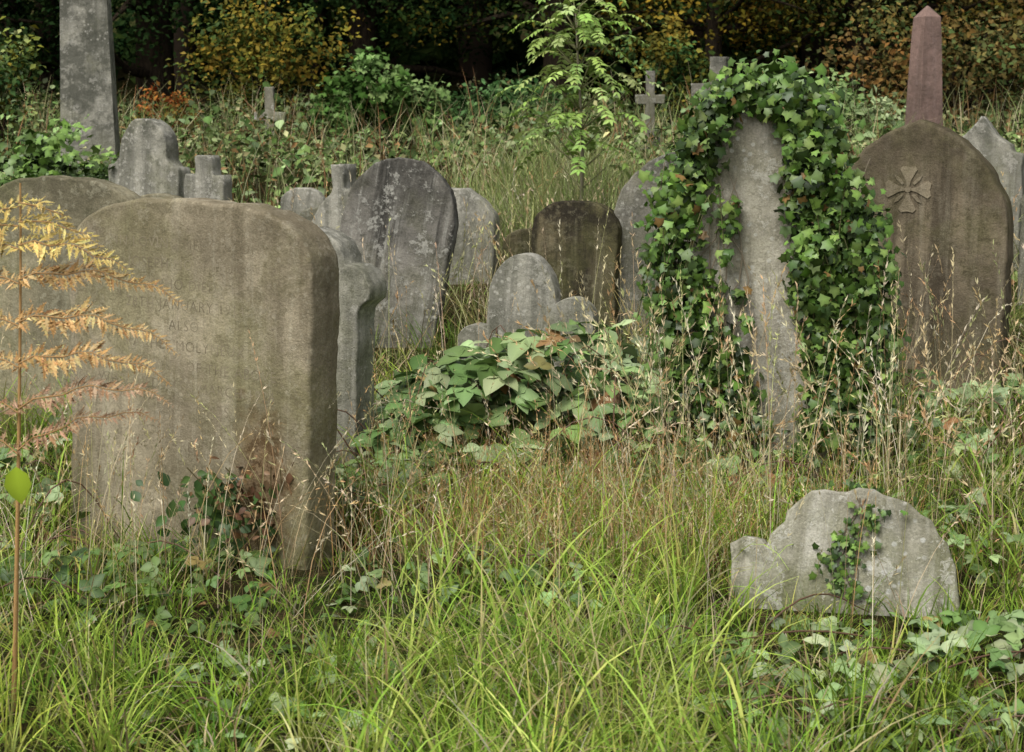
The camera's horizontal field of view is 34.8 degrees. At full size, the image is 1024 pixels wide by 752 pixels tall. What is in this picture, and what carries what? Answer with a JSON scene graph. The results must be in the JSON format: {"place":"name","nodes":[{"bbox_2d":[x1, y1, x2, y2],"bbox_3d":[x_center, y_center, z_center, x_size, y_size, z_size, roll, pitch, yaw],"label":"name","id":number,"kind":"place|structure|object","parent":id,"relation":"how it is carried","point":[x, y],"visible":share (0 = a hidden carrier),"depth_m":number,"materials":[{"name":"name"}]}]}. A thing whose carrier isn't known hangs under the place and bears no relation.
{"place":"outdoors","nodes":[
{"label":"outdoors","id":0,"kind":"place"},
{"bbox_2d":[0,0,1023,751],"bbox_3d":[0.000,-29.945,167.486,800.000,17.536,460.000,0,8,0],"label":"ground","id":1,"kind":"structure","parent":0,"point":[128,84],"depth_m":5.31,"materials":[{"name":"green plant"}]},
{"bbox_2d":[0,16,49,171],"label":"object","id":2,"kind":"object","parent":1,"relation":"on","point":[10,76],"visible":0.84,"depth_m":15.11,"materials":[{"name":"green plant"}]},
{"bbox_2d":[0,114,116,184],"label":"ivy bush","id":3,"kind":"object","parent":1,"relation":"on","point":[41,157],"visible":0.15,"depth_m":11.92,"materials":[{"name":"green plant"}]},
{"bbox_2d":[0,415,124,567],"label":"bramble bush","id":4,"kind":"object","parent":1,"relation":"on","point":[54,491],"visible":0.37,"depth_m":6.40,"materials":[{"name":"green plant"}]},
{"bbox_2d":[0,0,131,87],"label":"yew tree","id":5,"kind":"object","parent":1,"relation":"on","point":[16,18],"visible":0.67,"depth_m":23.87,"materials":[{"name":"green plant"}]},
{"bbox_2d":[0,175,142,435],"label":"gravestone","id":6,"kind":"object","parent":1,"relation":"on","point":[80,199],"visible":0.27,"depth_m":7.59,"materials":[{"name":"stone"}]},
{"bbox_2d":[60,0,119,175],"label":"stone obelisk","id":7,"kind":"object","parent":1,"relation":"on","point":[87,74],"visible":0.3,"depth_m":13.59,"materials":[{"name":"grey stone"}]},
{"bbox_2d":[0,183,185,711],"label":"bracken fern","id":8,"kind":"object","parent":1,"relation":"on","point":[46,323],"visible":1,"depth_m":4.26,"materials":[{"name":"plant"}]},
{"bbox_2d":[0,467,30,503],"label":"leaf","id":9,"kind":"object","parent":8,"relation":"attached to","point":[17,485],"visible":1,"depth_m":4.17,"materials":[{"name":"green plant"}]},
{"bbox_2d":[0,527,279,635],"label":"bramble bush","id":10,"kind":"object","parent":1,"relation":"on","point":[257,562],"visible":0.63,"depth_m":5.36,"materials":[{"name":"green plant"}]},
{"bbox_2d":[108,118,190,195],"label":"gravestone","id":11,"kind":"object","parent":1,"relation":"on","point":[148,162],"visible":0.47,"depth_m":11.80,"materials":[{"name":"grey stone"}]},
{"bbox_2d":[142,193,175,197],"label":"gravestone","id":12,"kind":"object","parent":1,"relation":"on","point":[158,195],"visible":0.09,"depth_m":10.49,"materials":[{"name":"stone"}]},
{"bbox_2d":[131,81,202,139],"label":"autumn shrub","id":13,"kind":"object","parent":1,"relation":"on","point":[179,101],"visible":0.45,"depth_m":19.10,"materials":[{"name":"orange plant"}]},
{"bbox_2d":[0,0,350,109],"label":"yew tree","id":14,"kind":"object","parent":1,"relation":"on","point":[152,40],"visible":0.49,"depth_m":24.76,"materials":[{"name":"green plant"}]},
{"bbox_2d":[70,196,339,569],"bbox_3d":[-1.165,0.175,6.080,1.174,1.667,0.171,6,9,30],"label":"gravestone","id":15,"kind":"object","parent":1,"relation":"on","point":[230,272],"visible":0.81,"depth_m":5.89,"materials":[{"name":"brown stone"}]},
{"bbox_2d":[183,155,232,199],"bbox_3d":[-2.032,-0.874,10.984,0.304,1.216,0.130,3,8,18],"label":"stone cross","id":16,"kind":"object","parent":1,"relation":"on","point":[208,179],"visible":0.37,"depth_m":10.86,"materials":[{"name":"grey stone"}]},
{"bbox_2d":[130,451,298,568],"bbox_3d":[-1.032,0.481,5.856,0.637,0.457,0.312,0,8,0],"label":"nettle plant","id":17,"kind":"object","parent":1,"relation":"on","point":[212,495],"visible":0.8,"depth_m":5.81,"materials":[{"name":"green plant"}]},
{"bbox_2d":[150,0,369,132],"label":"autumn shrub","id":18,"kind":"object","parent":1,"relation":"on","point":[218,50],"visible":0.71,"depth_m":20.46,"materials":[{"name":"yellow plant"}]},
{"bbox_2d":[254,87,285,150],"bbox_3d":[-2.628,-2.466,17.830,0.447,1.355,0.320,0,8,0],"label":"stone cross","id":19,"kind":"object","parent":1,"relation":"on","point":[269,107],"visible":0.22,"depth_m":17.74,"materials":[{"name":"grey stone"}]},
{"bbox_2d":[279,187,325,214],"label":"gravestone","id":20,"kind":"object","parent":1,"relation":"on","point":[311,197],"visible":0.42,"depth_m":12.28,"materials":[{"name":"grey stone"}]},
{"bbox_2d":[299,206,318,221],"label":"gravestone","id":21,"kind":"object","parent":1,"relation":"on","point":[306,214],"visible":0.16,"depth_m":11.72,"materials":[{"name":"stone"}]},
{"bbox_2d":[312,164,356,229],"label":"gravestone","id":22,"kind":"object","parent":1,"relation":"on","point":[331,208],"visible":0.21,"depth_m":10.66,"materials":[{"name":"grey stone"}]},
{"bbox_2d":[318,226,385,465],"bbox_3d":[-0.885,-0.001,7.410,0.632,1.345,0.150,6,10,27],"label":"gravestone","id":23,"kind":"object","parent":1,"relation":"on","point":[362,287],"visible":0.3,"depth_m":7.24,"materials":[{"name":"grey stone"}]},
{"bbox_2d":[153,0,595,87],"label":"yew tree","id":24,"kind":"object","parent":1,"relation":"on","point":[363,11],"visible":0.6,"depth_m":26.48,"materials":[{"name":"green plant"}]},
{"bbox_2d":[72,628,678,751],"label":"bramble bush","id":25,"kind":"object","parent":1,"relation":"on","point":[290,745],"visible":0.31,"depth_m":4.46,"materials":[{"name":"green plant"}]},
{"bbox_2d":[300,37,450,150],"bbox_3d":[-1.454,-3.011,17.720,1.458,1.300,1.557,-7,10,-42],"label":"ivy bush","id":26,"kind":"object","parent":1,"relation":"on","point":[399,80],"visible":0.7,"depth_m":17.48,"materials":[{"name":"green plant"}]},
{"bbox_2d":[341,157,457,347],"bbox_3d":[-0.731,-0.577,9.823,0.698,1.473,0.140,11,6,6],"label":"gravestone","id":27,"kind":"object","parent":1,"relation":"on","point":[414,200],"visible":0.69,"depth_m":9.72,"materials":[{"name":"stone"}]},
{"bbox_2d":[334,450,514,541],"bbox_3d":[-0.482,0.459,6.749,1.039,0.266,1.099,-7,10,-41],"label":"bramble bush","id":28,"kind":"object","parent":1,"relation":"on","point":[362,494],"visible":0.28,"depth_m":6.63,"materials":[{"name":"green plant"}]},
{"bbox_2d":[449,188,499,284],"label":"gravestone","id":29,"kind":"object","parent":1,"relation":"on","point":[475,201],"visible":0.23,"depth_m":11.18,"materials":[{"name":"grey stone"}]},
{"bbox_2d":[420,68,587,138],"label":"evergreen bush","id":30,"kind":"object","parent":1,"relation":"on","point":[460,101],"visible":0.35,"depth_m":20.16,"materials":[{"name":"green plant"}]},
{"bbox_2d":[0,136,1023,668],"bbox_3d":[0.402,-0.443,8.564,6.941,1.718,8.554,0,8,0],"label":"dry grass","id":31,"kind":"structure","parent":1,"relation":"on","point":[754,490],"depth_m":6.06,"materials":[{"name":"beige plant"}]},
{"bbox_2d":[0,59,1023,283],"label":"bramble thicket","id":32,"kind":"object","parent":1,"relation":"on","point":[256,139],"visible":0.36,"depth_m":16.65,"materials":[{"name":"green plant"}]},
{"bbox_2d":[0,0,1023,104],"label":"distant trees","id":33,"kind":"object","parent":1,"relation":"on","point":[478,69],"visible":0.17,"depth_m":30.19,"materials":[{"name":"green plant"}]},
{"bbox_2d":[320,524,705,647],"bbox_3d":[-0.006,0.679,5.688,1.280,0.192,1.344,0,8,0],"label":"bramble bush","id":34,"kind":"object","parent":1,"relation":"on","point":[423,574],"visible":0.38,"depth_m":5.47,"materials":[{"name":"green plant"}]},
{"bbox_2d":[502,227,531,261],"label":"gravestone","id":35,"kind":"object","parent":1,"relation":"on","point":[518,239],"visible":0.22,"depth_m":10.24,"materials":[{"name":"stone"}]},
{"bbox_2d":[457,252,598,388],"bbox_3d":[0.079,-0.113,8.562,0.735,1.059,0.120,5,9,15],"label":"gravestone","id":36,"kind":"object","parent":1,"relation":"on","point":[514,274],"visible":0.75,"depth_m":8.46,"materials":[{"name":"grey stone"}]},
{"bbox_2d":[332,0,734,105],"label":"beech tree","id":37,"kind":"object","parent":1,"relation":"on","point":[534,9],"visible":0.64,"depth_m":25.30,"materials":[{"name":"green plant"}]},
{"bbox_2d":[335,319,767,498],"bbox_3d":[0.151,0.136,7.601,2.894,0.754,1.769,0,8,0],"label":"bramble bush","id":38,"kind":"object","parent":1,"relation":"on","point":[482,368],"visible":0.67,"depth_m":7.14,"materials":[{"name":"green plant"}]},
{"bbox_2d":[531,200,620,336],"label":"gravestone","id":39,"kind":"object","parent":1,"relation":"on","point":[579,228],"visible":0.45,"depth_m":9.51,"materials":[{"name":"stone"}]},
{"bbox_2d":[493,0,668,199],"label":"ash sapling","id":40,"kind":"object","parent":1,"relation":"on","point":[582,145],"visible":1,"depth_m":11.76,"materials":[{"name":"green plant"}]},
{"bbox_2d":[635,71,664,149],"bbox_3d":[1.501,-2.663,17.803,0.451,1.301,0.320,0,8,0],"label":"stone cross","id":41,"kind":"object","parent":1,"relation":"on","point":[646,99],"visible":0.27,"depth_m":17.72,"materials":[{"name":"grey stone"}]},
{"bbox_2d":[613,151,690,342],"bbox_3d":[1.006,-0.553,9.506,0.912,1.496,0.121,6,9,13],"label":"gravestone","id":42,"kind":"object","parent":1,"relation":"on","point":[633,198],"visible":0.12,"depth_m":9.49,"materials":[{"name":"stone"}]},
{"bbox_2d":[606,9,721,120],"bbox_3d":[2.125,-4.066,22.003,1.453,1.817,1.384,-6,10,-38],"label":"autumn shrub","id":43,"kind":"object","parent":1,"relation":"on","point":[678,51],"visible":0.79,"depth_m":21.80,"materials":[{"name":"green plant"}]},
{"bbox_2d":[585,413,828,523],"bbox_3d":[0.822,0.357,6.928,1.141,0.396,1.215,0,8,0],"label":"bramble bush","id":44,"kind":"object","parent":1,"relation":"on","point":[651,433],"visible":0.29,"depth_m":6.75,"materials":[{"name":"green plant"}]},
{"bbox_2d":[691,56,728,100],"bbox_3d":[2.119,-2.539,16.811,0.802,1.456,0.576,3,8,20],"label":"stone cross","id":45,"kind":"object","parent":1,"relation":"on","point":[717,64],"visible":0.04,"depth_m":16.67,"materials":[{"name":"grey stone"}]},
{"bbox_2d":[545,0,900,79],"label":"beech tree","id":46,"kind":"object","parent":1,"relation":"on","point":[716,26],"visible":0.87,"depth_m":24.84,"materials":[{"name":"green plant"}]},
{"bbox_2d":[423,593,1023,751],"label":"bramble bush","id":47,"kind":"object","parent":1,"relation":"on","point":[1012,627],"visible":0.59,"depth_m":4.70,"materials":[{"name":"green plant"}]},
{"bbox_2d":[690,110,836,480],"bbox_3d":[1.077,-0.204,7.040,0.627,1.885,0.140,-1,8,6],"label":"gravestone","id":48,"kind":"object","parent":1,"relation":"on","point":[754,154],"visible":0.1,"depth_m":6.94,"materials":[{"name":"stone"}]},
{"bbox_2d":[631,49,911,474],"bbox_3d":[1.081,-0.473,6.944,1.215,1.801,0.554,-1,8,6],"label":"ivy vine","id":49,"kind":"object","parent":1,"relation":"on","point":[841,257],"visible":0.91,"depth_m":6.85,"materials":[{"name":"green plant"}]},
{"bbox_2d":[742,67,905,142],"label":"evergreen bush","id":50,"kind":"object","parent":1,"relation":"on","point":[882,100],"visible":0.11,"depth_m":18.32,"materials":[{"name":"green plant"}]},
{"bbox_2d":[725,485,957,617],"bbox_3d":[1.104,0.751,5.513,0.761,0.752,0.220,6,-4,13],"label":"gravestone","id":51,"kind":"object","parent":1,"relation":"on","point":[809,524],"visible":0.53,"depth_m":5.42,"materials":[{"name":"grey stone"}]},
{"bbox_2d":[808,478,907,603],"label":"ivy vine","id":52,"kind":"object","parent":51,"relation":"attached to","point":[835,555],"visible":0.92,"depth_m":5.39,"materials":[{"name":"green plant"}]},
{"bbox_2d":[669,0,1023,102],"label":"oak tree","id":53,"kind":"object","parent":1,"relation":"on","point":[851,5],"visible":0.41,"depth_m":26.27,"materials":[{"name":"brown plant"}]},
{"bbox_2d":[793,0,1023,130],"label":"autumn shrub","id":54,"kind":"object","parent":1,"relation":"on","point":[898,62],"visible":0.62,"depth_m":20.44,"materials":[{"name":"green plant"}]},
{"bbox_2d":[904,6,942,125],"bbox_3d":[3.980,-2.414,15.819,0.810,2.289,0.810,-3,8,-20],"label":"granite obelisk","id":55,"kind":"object","parent":1,"relation":"on","point":[924,100],"visible":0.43,"depth_m":15.66,"materials":[{"name":"stone"}]},
{"bbox_2d":[851,120,1014,405],"bbox_3d":[2.095,-0.446,8.511,0.958,1.750,0.179,5,9,28],"label":"gravestone","id":56,"kind":"object","parent":1,"relation":"on","point":[944,187],"visible":0.55,"depth_m":8.33,"materials":[{"name":"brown stone"}]},
{"bbox_2d":[854,337,1023,497],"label":"bramble bush","id":57,"kind":"object","parent":1,"relation":"on","point":[959,446],"visible":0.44,"depth_m":7.30,"materials":[{"name":"green plant"}]},
{"bbox_2d":[872,0,1023,88],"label":"oak tree","id":58,"kind":"object","parent":1,"relation":"on","point":[1010,6],"visible":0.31,"depth_m":24.16,"materials":[{"name":"brown plant"}]},
{"bbox_2d":[892,488,1023,586],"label":"bramble bush","id":59,"kind":"object","parent":1,"relation":"on","point":[994,558],"visible":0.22,"depth_m":5.98,"materials":[{"name":"green plant"}]},
{"bbox_2d":[963,116,1023,273],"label":"gravestone","id":60,"kind":"object","parent":1,"relation":"on","point":[990,144],"visible":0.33,"depth_m":11.53,"materials":[{"name":"grey stone"}]},
{"bbox_2d":[1017,195,1023,308],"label":"gravestone","id":61,"kind":"object","parent":1,"relation":"on","point":[1021,267],"visible":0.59,"depth_m":10.64,"materials":[{"name":"stone"}]}
]}

